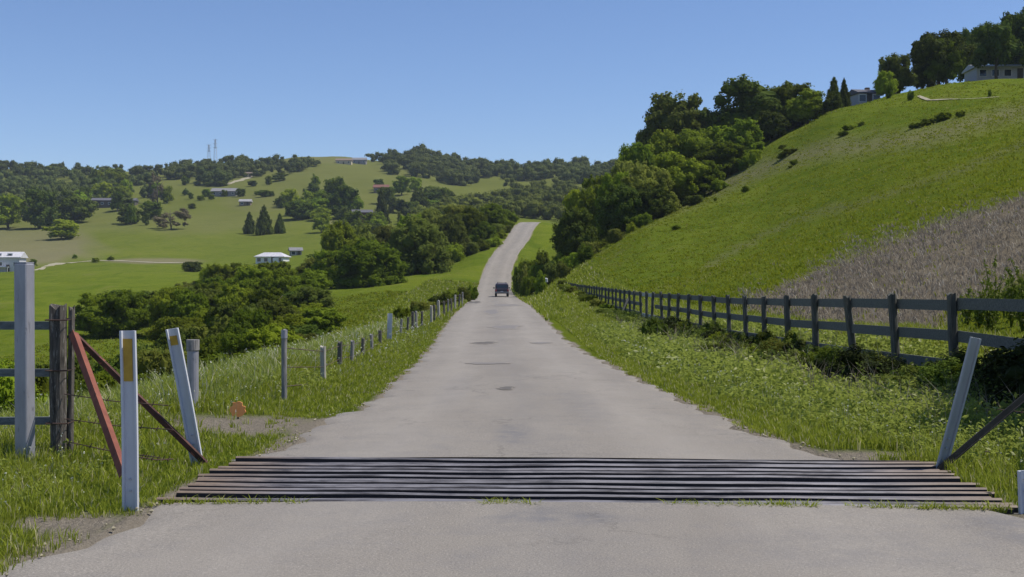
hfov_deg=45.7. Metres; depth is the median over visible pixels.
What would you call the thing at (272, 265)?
thicket tree
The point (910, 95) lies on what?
hill shrub
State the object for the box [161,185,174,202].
hillside tree
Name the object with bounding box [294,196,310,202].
hillside tree
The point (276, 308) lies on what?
thicket tree
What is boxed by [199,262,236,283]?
thicket tree
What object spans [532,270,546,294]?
roadside bush
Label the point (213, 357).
thicket tree
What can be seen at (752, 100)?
oak tree
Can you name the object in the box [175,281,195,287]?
thicket tree
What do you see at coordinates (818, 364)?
bramble
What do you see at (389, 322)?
marker post
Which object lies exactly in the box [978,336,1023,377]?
dark bush
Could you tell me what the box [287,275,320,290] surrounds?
thicket tree
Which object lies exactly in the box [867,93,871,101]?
door
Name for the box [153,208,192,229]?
hillside tree
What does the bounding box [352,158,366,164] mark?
house
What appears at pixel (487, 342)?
road patch
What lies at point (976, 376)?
bramble
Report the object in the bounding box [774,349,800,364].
bramble
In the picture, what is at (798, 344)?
bramble
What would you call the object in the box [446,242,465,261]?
bank bush
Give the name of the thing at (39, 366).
thicket tree
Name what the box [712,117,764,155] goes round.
oak tree
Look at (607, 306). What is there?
scrub
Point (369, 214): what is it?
hillside tree
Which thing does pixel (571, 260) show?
roadside bush
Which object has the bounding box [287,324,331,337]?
thicket tree
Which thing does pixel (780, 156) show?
hill shrub
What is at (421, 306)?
fence bush
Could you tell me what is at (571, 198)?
oak tree
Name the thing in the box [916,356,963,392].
bramble
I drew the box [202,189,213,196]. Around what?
hillside tree
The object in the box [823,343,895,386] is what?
bramble
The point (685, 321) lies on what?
bramble
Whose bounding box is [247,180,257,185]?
hillside tree
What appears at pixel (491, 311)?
road patch
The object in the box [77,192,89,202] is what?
hillside tree
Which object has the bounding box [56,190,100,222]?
hillside tree
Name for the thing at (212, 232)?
ground
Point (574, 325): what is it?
verge grass
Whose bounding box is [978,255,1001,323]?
tall weed
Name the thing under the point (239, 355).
thicket tree
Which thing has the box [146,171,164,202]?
hillside tree
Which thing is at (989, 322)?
tall weed
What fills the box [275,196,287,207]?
hillside tree
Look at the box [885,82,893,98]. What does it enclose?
hill shrub
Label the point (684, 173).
oak tree
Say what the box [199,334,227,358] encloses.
thicket tree
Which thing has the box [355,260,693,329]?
verge grass
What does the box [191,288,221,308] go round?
thicket tree
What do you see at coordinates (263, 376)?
leafy weeds
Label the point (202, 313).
thicket tree
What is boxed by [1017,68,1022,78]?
door
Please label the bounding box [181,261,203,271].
meadow bush
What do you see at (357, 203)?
hillside tree
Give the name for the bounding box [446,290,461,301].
fence bush
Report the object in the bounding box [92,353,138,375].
thicket tree
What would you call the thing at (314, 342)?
tall grass
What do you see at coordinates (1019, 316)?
tall weed
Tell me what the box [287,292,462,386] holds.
wire fence
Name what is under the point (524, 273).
roadside bush
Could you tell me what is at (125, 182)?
hillside tree
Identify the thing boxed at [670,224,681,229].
hill shrub
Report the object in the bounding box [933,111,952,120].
hill shrub
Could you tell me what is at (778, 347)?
bramble
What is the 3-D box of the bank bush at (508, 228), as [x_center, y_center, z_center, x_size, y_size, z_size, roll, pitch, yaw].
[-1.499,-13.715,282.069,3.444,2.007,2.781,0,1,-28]
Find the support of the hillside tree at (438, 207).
on the ground at (212, 232)
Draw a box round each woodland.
[0,160,212,177]
[0,165,152,203]
[33,183,114,206]
[162,153,311,178]
[195,166,233,184]
[288,154,320,165]
[365,147,495,185]
[397,187,521,223]
[400,193,489,216]
[412,143,425,152]
[488,177,593,220]
[490,156,616,183]
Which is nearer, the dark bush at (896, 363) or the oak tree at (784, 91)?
the dark bush at (896, 363)
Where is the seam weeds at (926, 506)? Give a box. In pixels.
[142,492,1014,512]
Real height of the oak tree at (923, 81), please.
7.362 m
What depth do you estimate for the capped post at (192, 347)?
14.55 m
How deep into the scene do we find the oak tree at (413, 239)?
218.73 m
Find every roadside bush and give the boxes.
[512,268,526,292]
[517,265,529,293]
[520,259,538,273]
[520,276,534,296]
[527,264,543,290]
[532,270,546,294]
[535,248,549,267]
[542,260,559,284]
[551,252,565,264]
[555,260,571,278]
[563,252,578,268]
[575,243,593,263]
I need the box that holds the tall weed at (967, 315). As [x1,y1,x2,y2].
[959,287,973,324]
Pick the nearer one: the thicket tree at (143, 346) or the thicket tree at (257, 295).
the thicket tree at (143, 346)
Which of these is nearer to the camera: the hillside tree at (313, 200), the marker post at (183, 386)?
the marker post at (183, 386)
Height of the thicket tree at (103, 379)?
3.616 m
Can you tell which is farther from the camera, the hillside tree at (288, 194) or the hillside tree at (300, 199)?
the hillside tree at (288, 194)
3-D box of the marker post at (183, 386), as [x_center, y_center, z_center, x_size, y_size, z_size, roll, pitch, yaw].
[-2.771,0.941,10.310,0.324,1.223,0.083,0,1,-30]
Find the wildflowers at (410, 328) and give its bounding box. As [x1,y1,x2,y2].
[0,322,428,515]
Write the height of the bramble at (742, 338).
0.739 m
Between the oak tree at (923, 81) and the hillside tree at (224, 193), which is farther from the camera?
the hillside tree at (224, 193)
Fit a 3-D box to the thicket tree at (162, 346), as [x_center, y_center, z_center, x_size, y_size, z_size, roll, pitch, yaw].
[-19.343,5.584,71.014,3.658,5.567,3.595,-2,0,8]
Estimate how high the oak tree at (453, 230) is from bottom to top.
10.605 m
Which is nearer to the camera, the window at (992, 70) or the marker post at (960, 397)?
the marker post at (960, 397)
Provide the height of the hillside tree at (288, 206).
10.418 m
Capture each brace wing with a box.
[64,330,207,477]
[937,393,1023,469]
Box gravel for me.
[4,386,854,576]
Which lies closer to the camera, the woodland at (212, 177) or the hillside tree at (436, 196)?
the hillside tree at (436, 196)
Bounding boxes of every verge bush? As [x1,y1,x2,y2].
[637,316,668,336]
[699,337,738,351]
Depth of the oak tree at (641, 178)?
170.32 m
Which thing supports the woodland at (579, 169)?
on the ground at (212, 232)
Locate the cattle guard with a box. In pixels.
[156,456,1018,513]
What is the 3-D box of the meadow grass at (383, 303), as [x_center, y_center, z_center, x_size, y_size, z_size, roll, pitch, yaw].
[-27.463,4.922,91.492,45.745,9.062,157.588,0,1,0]
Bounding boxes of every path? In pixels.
[35,260,184,269]
[227,176,252,184]
[918,95,998,99]
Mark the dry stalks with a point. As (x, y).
(891, 278)
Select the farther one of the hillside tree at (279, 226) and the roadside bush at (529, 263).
the hillside tree at (279, 226)
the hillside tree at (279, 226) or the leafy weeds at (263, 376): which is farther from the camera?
the hillside tree at (279, 226)
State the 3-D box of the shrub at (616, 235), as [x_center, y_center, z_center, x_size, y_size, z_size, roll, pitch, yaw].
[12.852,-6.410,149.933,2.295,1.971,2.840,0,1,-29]
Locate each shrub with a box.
[577,241,600,254]
[595,239,608,247]
[605,229,625,243]
[625,222,637,233]
[629,212,653,227]
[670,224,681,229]
[682,195,703,205]
[709,178,729,192]
[734,156,749,171]
[740,186,749,191]
[746,149,762,164]
[776,152,787,158]
[780,148,798,154]
[789,159,797,164]
[820,92,841,112]
[838,131,849,135]
[841,124,856,129]
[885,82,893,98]
[907,90,914,100]
[908,122,920,128]
[920,118,939,125]
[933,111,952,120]
[955,110,965,116]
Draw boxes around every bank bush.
[444,252,454,265]
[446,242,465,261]
[465,242,480,254]
[467,234,479,242]
[476,238,489,250]
[485,236,503,246]
[491,223,505,232]
[497,230,506,238]
[502,225,512,232]
[504,220,515,226]
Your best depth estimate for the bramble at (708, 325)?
36.14 m
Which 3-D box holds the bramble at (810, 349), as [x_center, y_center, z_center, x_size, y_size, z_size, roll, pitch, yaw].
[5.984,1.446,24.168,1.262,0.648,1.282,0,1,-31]
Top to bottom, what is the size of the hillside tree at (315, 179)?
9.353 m
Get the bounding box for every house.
[0,252,27,271]
[91,198,138,207]
[211,188,237,196]
[254,252,290,263]
[335,158,352,164]
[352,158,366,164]
[373,185,389,192]
[849,87,879,105]
[962,65,1023,81]
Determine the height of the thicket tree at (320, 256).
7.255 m
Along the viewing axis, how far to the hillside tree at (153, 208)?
615.99 m
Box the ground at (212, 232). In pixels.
[0,78,1023,565]
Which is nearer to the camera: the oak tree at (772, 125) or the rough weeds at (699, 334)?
the rough weeds at (699, 334)
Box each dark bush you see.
[883,356,912,375]
[976,358,1023,410]
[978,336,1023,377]
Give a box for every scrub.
[557,280,566,284]
[565,286,579,292]
[578,294,597,301]
[589,298,611,306]
[593,308,622,313]
[598,303,622,308]
[619,316,645,321]
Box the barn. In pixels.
[351,210,372,220]
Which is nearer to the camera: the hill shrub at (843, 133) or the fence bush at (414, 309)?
the fence bush at (414, 309)
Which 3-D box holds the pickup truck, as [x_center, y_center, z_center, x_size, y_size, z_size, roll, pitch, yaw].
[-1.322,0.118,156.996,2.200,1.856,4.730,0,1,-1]
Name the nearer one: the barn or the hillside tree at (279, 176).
the barn
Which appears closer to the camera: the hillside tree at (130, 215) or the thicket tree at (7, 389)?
the thicket tree at (7, 389)
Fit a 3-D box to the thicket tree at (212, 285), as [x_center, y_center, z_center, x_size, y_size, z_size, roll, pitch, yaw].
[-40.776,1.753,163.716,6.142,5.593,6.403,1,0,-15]
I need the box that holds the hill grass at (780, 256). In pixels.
[571,81,1023,355]
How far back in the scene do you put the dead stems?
17.75 m
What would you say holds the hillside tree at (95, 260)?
on the ground at (212, 232)
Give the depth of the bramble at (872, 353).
21.13 m
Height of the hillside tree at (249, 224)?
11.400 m
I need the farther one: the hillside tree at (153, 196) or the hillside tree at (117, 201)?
the hillside tree at (153, 196)
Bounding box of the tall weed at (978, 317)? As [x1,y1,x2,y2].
[964,289,993,327]
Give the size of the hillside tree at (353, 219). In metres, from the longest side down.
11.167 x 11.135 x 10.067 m
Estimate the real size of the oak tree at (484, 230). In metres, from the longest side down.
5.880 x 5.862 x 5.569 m
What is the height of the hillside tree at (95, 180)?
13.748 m
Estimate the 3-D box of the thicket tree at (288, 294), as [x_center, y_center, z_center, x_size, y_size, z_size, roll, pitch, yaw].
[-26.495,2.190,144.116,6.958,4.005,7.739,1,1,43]
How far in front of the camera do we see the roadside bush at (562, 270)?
137.59 m
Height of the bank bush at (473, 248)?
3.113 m
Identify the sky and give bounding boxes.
[0,0,1023,170]
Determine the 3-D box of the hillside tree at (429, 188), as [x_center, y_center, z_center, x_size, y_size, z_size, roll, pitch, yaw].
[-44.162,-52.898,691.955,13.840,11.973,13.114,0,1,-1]
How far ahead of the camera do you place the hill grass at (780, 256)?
100.31 m
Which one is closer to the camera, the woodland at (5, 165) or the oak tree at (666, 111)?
the oak tree at (666, 111)
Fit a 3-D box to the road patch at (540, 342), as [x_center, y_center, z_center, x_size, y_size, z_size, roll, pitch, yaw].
[0.839,1.651,37.023,0.672,0.018,1.391,0,1,22]
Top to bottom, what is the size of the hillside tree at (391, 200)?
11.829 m
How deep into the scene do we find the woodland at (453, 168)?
942.29 m
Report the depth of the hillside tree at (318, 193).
656.11 m
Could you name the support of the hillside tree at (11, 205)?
on the ground at (212, 232)
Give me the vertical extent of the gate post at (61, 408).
1.436 m
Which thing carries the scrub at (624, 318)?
on the ground at (212, 232)
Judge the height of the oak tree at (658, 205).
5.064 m
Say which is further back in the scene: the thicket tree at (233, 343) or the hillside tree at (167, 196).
the hillside tree at (167, 196)
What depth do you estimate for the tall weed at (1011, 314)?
22.96 m
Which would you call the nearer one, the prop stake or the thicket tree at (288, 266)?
the prop stake
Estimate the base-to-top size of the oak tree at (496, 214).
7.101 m
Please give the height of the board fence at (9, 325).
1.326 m
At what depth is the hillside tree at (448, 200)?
620.55 m
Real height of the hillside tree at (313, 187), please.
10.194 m
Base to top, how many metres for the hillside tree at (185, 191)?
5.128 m
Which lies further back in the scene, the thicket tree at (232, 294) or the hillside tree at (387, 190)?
the hillside tree at (387, 190)
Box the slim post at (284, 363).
[281,328,286,399]
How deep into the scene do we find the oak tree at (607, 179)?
174.68 m
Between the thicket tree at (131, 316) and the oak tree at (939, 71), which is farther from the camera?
the oak tree at (939, 71)
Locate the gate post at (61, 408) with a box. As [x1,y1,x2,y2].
[45,304,75,457]
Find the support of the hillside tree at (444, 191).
on the ground at (212, 232)
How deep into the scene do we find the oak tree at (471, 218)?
265.53 m
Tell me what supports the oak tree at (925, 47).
on the ground at (212, 232)
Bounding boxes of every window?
[859,94,865,101]
[979,69,986,76]
[991,69,998,76]
[1004,69,1011,76]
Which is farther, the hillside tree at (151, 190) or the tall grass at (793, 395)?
the hillside tree at (151, 190)
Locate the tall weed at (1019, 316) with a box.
[1005,267,1023,331]
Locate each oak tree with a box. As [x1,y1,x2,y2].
[86,289,150,308]
[146,291,159,304]
[295,254,328,286]
[320,219,358,251]
[332,236,409,288]
[351,223,375,240]
[371,225,395,244]
[385,215,452,275]
[397,213,421,227]
[416,207,442,243]
[434,214,471,256]
[439,203,466,225]
[455,205,487,236]
[471,221,495,241]
[479,203,508,225]
[504,209,519,222]
[549,206,598,259]
[559,189,597,236]
[575,184,609,240]
[581,174,605,191]
[594,171,630,233]
[594,182,646,233]
[601,158,648,185]
[618,141,656,168]
[620,163,681,209]
[635,124,646,143]
[635,187,674,219]
[637,89,710,144]
[644,129,682,156]
[649,151,708,207]
[659,126,724,163]
[690,160,725,195]
[694,140,746,174]
[696,110,723,133]
[708,74,799,140]
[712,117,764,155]
[751,110,791,142]
[767,82,814,129]
[785,88,826,123]
[872,52,918,93]
[873,71,898,96]
[909,28,976,84]
[912,63,936,88]
[923,38,968,83]
[956,27,988,81]
[970,19,1023,78]
[990,55,1021,64]
[1000,6,1023,65]
[1018,27,1023,64]
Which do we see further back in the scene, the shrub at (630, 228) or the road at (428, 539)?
the shrub at (630, 228)
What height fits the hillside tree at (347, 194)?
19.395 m
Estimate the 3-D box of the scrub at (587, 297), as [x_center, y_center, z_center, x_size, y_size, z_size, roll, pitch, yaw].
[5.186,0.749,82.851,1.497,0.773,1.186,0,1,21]
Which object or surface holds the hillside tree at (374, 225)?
on the ground at (212, 232)
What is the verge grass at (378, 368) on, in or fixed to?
on the ground at (212, 232)
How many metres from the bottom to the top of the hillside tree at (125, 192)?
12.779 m
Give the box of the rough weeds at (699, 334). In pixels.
[604,308,1023,412]
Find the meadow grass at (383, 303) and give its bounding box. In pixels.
[0,288,451,414]
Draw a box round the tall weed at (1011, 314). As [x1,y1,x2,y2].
[1001,268,1023,326]
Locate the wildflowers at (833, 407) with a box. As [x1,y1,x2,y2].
[588,322,1022,462]
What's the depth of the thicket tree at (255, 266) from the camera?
198.27 m
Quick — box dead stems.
[615,312,1021,424]
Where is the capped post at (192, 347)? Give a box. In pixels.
[186,339,199,407]
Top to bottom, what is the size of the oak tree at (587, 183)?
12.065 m
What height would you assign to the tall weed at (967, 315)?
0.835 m
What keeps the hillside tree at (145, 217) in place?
on the ground at (212, 232)
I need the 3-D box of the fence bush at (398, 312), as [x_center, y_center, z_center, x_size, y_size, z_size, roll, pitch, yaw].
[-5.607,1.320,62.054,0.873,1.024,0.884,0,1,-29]
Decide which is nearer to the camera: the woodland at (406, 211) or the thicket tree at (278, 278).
the thicket tree at (278, 278)
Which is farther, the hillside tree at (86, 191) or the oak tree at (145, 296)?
the hillside tree at (86, 191)
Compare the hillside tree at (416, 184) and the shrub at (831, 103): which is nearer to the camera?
the shrub at (831, 103)
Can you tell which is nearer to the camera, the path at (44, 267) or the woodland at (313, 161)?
the path at (44, 267)
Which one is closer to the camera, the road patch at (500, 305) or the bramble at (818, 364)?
the bramble at (818, 364)
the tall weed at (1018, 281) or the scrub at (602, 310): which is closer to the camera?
the tall weed at (1018, 281)
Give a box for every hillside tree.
[0,193,27,228]
[20,187,57,228]
[29,259,37,265]
[42,219,80,238]
[55,209,66,217]
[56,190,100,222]
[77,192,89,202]
[78,187,90,198]
[87,165,103,178]
[91,174,103,183]
[91,258,99,261]
[92,181,112,197]
[102,167,129,180]
[109,182,132,197]
[110,191,124,211]
[110,197,133,208]
[112,173,127,185]
[116,206,143,223]
[120,178,132,195]
[124,204,136,223]
[138,200,164,218]
[141,210,149,224]
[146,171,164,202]
[148,182,161,197]
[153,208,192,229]
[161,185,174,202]
[181,175,190,184]
[182,188,188,194]
[188,203,195,208]
[197,195,205,199]
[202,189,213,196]
[216,179,227,185]
[221,189,227,196]
[234,188,245,196]
[242,211,254,233]
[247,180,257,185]
[253,204,274,235]
[257,190,269,196]
[265,175,271,184]
[272,172,288,179]
[274,213,285,233]
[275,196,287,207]
[279,189,299,203]
[282,200,303,218]
[288,200,313,219]
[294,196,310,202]
[302,190,313,199]
[303,182,319,192]
[308,196,320,202]
[308,204,332,219]
[309,199,330,214]
[311,173,320,185]
[311,212,330,232]
[314,189,327,198]
[321,193,329,199]
[322,176,344,195]
[327,184,359,216]
[334,207,349,220]
[343,210,366,227]
[351,195,364,209]
[364,212,375,223]
[367,216,385,226]
[370,223,381,232]
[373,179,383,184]
[373,211,388,224]
[374,187,391,223]
[376,186,394,200]
[386,193,399,211]
[391,175,410,195]
[392,199,408,211]
[407,200,419,209]
[408,176,421,191]
[410,186,430,207]
[423,185,440,192]
[425,191,441,200]
[435,204,459,211]
[439,194,453,203]
[440,188,451,200]
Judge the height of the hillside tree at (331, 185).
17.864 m
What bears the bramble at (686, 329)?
on the ground at (212, 232)
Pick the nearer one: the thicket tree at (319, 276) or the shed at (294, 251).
the thicket tree at (319, 276)
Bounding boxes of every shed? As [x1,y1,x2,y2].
[238,199,252,205]
[288,247,302,255]
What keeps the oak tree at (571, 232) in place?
on the ground at (212, 232)
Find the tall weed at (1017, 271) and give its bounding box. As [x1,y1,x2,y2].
[1007,258,1023,298]
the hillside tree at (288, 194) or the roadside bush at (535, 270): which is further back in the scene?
the hillside tree at (288, 194)
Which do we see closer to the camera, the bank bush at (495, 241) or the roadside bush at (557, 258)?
the roadside bush at (557, 258)
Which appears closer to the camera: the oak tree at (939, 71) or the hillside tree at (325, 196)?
the oak tree at (939, 71)
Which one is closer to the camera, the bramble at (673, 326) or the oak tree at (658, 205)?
the bramble at (673, 326)
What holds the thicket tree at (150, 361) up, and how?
on the ground at (212, 232)
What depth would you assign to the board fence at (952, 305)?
22.74 m
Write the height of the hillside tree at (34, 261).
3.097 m
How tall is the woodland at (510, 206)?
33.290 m
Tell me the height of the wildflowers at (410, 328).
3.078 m
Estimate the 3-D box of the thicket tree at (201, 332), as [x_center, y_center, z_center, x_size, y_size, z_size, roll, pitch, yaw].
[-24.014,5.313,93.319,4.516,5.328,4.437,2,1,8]
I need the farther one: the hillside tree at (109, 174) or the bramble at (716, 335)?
the hillside tree at (109, 174)
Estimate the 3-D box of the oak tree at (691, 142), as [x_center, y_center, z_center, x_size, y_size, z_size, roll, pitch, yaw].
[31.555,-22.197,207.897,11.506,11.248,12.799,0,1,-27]
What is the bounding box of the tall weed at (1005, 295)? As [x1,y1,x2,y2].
[999,280,1013,315]
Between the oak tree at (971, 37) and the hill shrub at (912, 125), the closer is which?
the hill shrub at (912, 125)
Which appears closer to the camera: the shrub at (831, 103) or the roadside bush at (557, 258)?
the roadside bush at (557, 258)
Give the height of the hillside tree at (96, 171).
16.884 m
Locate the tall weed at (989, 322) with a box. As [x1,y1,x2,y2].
[975,290,1002,332]
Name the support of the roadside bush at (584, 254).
on the ground at (212, 232)
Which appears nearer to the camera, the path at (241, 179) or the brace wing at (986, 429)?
the brace wing at (986, 429)
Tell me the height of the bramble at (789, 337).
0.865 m
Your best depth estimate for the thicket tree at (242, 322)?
87.33 m
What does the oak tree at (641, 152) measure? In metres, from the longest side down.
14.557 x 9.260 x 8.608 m
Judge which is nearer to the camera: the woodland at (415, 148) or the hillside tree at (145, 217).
the hillside tree at (145, 217)
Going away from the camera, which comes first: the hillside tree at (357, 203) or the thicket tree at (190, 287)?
the thicket tree at (190, 287)
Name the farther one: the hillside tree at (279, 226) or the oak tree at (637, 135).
the hillside tree at (279, 226)
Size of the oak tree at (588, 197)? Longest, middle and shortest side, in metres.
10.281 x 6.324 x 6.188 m
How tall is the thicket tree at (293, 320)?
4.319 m
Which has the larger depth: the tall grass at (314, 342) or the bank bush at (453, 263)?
the bank bush at (453, 263)
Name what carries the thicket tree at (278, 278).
on the ground at (212, 232)
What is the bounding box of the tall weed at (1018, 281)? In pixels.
[1012,280,1023,298]
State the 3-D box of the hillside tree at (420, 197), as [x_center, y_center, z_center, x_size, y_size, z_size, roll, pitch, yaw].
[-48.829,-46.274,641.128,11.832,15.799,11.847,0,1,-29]
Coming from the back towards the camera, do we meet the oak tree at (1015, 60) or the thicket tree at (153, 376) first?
the oak tree at (1015, 60)
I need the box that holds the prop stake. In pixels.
[622,298,628,310]
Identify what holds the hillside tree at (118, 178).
on the ground at (212, 232)
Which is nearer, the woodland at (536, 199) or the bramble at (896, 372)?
the bramble at (896, 372)
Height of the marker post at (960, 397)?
1.144 m
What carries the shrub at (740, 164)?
on the ground at (212, 232)
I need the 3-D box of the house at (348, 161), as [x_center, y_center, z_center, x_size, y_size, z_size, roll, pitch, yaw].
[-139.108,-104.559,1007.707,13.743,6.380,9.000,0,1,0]
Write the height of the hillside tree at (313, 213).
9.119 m
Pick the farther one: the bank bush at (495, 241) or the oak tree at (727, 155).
the bank bush at (495, 241)
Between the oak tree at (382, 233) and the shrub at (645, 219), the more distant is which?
the oak tree at (382, 233)
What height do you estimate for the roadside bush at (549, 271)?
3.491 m
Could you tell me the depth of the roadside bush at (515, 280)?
171.79 m
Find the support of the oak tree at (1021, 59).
on the ground at (212, 232)
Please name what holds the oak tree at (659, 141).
on the ground at (212, 232)
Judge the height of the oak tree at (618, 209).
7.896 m
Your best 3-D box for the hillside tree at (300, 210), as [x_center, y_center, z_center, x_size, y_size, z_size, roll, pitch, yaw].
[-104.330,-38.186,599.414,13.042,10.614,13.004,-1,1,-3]
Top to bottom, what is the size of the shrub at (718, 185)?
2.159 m
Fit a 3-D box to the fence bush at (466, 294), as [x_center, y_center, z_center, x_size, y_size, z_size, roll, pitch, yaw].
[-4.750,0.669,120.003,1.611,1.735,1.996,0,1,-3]
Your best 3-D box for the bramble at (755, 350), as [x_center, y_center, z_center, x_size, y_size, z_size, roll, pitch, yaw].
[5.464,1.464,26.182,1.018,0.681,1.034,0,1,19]
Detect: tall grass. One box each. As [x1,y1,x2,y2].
[0,309,429,429]
[614,333,1019,418]
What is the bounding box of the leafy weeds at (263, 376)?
[0,328,417,506]
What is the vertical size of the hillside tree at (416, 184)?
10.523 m
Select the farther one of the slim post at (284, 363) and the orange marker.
the slim post at (284, 363)
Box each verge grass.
[0,312,454,574]
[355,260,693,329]
[547,292,1023,504]
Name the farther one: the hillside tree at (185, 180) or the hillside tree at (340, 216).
the hillside tree at (185, 180)
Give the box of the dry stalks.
[732,187,1023,344]
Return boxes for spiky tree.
[826,77,843,107]
[839,78,851,107]
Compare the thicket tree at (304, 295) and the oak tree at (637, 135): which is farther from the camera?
the oak tree at (637, 135)
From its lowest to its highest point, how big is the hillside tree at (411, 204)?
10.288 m
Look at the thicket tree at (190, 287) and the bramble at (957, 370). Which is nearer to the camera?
the bramble at (957, 370)
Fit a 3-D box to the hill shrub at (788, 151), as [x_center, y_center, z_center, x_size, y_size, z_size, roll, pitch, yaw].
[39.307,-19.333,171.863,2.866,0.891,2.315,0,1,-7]
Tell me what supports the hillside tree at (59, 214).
on the ground at (212, 232)
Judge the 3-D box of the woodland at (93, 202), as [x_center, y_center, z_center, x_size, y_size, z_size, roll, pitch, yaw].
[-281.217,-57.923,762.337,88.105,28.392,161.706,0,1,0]
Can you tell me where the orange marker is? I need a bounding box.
[230,401,245,418]
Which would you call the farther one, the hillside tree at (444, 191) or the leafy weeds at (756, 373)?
the hillside tree at (444, 191)
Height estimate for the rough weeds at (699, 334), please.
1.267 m
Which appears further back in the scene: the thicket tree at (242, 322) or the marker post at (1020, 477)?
the thicket tree at (242, 322)
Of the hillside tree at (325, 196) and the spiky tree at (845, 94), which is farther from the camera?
the hillside tree at (325, 196)
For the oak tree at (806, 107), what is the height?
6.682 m
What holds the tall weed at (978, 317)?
on the ground at (212, 232)
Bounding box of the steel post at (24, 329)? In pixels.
[14,262,34,458]
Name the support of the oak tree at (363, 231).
on the ground at (212, 232)
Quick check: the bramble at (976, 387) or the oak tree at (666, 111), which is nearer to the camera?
the bramble at (976, 387)
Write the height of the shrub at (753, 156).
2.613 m
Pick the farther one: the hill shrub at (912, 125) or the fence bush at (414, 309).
the hill shrub at (912, 125)
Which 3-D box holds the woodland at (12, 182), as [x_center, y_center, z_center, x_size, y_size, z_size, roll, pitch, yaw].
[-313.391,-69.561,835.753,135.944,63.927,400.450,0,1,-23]
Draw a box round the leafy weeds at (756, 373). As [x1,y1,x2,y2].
[583,315,1023,479]
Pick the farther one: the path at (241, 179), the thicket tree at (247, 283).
the path at (241, 179)
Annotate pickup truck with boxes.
[493,282,509,296]
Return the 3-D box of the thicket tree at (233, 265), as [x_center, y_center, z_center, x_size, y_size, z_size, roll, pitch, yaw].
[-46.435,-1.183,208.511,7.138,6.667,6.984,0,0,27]
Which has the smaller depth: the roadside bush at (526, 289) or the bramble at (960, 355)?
the bramble at (960, 355)
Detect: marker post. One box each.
[119,331,138,510]
[165,328,201,465]
[387,313,391,338]
[936,337,981,469]
[1017,470,1023,513]
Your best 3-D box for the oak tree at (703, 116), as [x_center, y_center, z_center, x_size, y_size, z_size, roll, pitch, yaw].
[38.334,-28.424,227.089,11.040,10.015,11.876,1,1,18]
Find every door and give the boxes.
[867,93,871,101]
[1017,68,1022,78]
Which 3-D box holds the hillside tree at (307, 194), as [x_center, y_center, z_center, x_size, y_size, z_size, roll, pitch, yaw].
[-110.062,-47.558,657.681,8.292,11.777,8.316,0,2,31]
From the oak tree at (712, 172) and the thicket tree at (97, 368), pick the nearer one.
the thicket tree at (97, 368)
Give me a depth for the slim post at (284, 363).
16.28 m
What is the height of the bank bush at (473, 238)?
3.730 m
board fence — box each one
[0,321,49,424]
[566,282,1023,366]
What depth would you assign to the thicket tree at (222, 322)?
89.51 m
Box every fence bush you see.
[393,305,410,319]
[409,301,417,311]
[412,304,419,312]
[415,301,436,311]
[428,291,452,306]
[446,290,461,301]
[457,287,471,301]
[467,283,478,299]
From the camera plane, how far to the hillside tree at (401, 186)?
731.93 m
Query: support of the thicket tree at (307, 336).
on the ground at (212, 232)
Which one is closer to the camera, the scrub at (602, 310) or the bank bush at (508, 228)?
the scrub at (602, 310)
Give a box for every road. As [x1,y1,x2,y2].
[0,501,1023,576]
[256,222,838,460]
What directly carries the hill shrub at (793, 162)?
on the ground at (212, 232)
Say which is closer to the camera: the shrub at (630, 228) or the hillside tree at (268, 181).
the shrub at (630, 228)
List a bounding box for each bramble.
[660,315,680,326]
[667,323,682,333]
[677,326,692,334]
[681,319,693,326]
[695,320,726,333]
[701,325,734,339]
[706,332,729,341]
[716,331,738,339]
[719,332,751,344]
[737,339,764,350]
[745,328,784,343]
[748,341,772,355]
[758,337,791,357]
[767,330,805,344]
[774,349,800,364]
[784,340,819,350]
[785,344,820,359]
[790,345,832,370]
[804,352,840,372]
[816,345,842,375]
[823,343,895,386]
[863,349,884,360]
[867,365,922,389]
[876,355,894,366]
[890,363,922,375]
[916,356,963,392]
[922,346,988,369]
[949,363,980,393]
[967,377,990,401]
[969,366,983,393]
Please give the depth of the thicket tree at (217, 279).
172.70 m
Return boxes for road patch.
[467,362,508,363]
[471,341,495,343]
[481,309,499,314]
[490,325,522,328]
[492,304,521,306]
[497,386,514,389]
[530,342,551,343]
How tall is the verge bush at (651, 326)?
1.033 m
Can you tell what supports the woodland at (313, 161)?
on the ground at (212, 232)
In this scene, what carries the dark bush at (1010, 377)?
on the ground at (212, 232)
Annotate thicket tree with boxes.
[0,356,48,414]
[35,361,81,391]
[35,377,78,400]
[67,350,96,395]
[75,292,119,337]
[76,370,148,399]
[90,288,155,334]
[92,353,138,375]
[137,343,169,356]
[137,348,186,375]
[137,372,173,382]
[144,316,203,347]
[147,285,185,326]
[149,327,196,349]
[156,338,186,355]
[164,288,208,319]
[173,286,195,291]
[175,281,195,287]
[179,324,207,344]
[189,305,220,330]
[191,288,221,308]
[193,281,223,293]
[195,267,207,284]
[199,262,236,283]
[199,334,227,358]
[199,352,235,367]
[200,314,232,344]
[201,276,226,285]
[207,302,240,330]
[212,283,249,307]
[214,331,251,358]
[221,308,272,337]
[222,277,260,290]
[227,262,253,277]
[227,266,271,285]
[231,351,267,362]
[233,265,258,278]
[237,323,305,352]
[239,304,257,313]
[244,286,292,307]
[256,298,300,319]
[257,260,295,275]
[257,267,294,292]
[267,313,304,330]
[276,261,299,276]
[281,290,298,304]
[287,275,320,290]
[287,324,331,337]
[289,303,322,318]
[290,286,335,308]
[293,333,316,342]
[294,257,315,274]
[298,268,332,289]
[301,307,347,333]
[310,249,337,287]
[314,250,342,286]
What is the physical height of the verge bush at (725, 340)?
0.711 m
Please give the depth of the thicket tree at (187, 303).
133.09 m

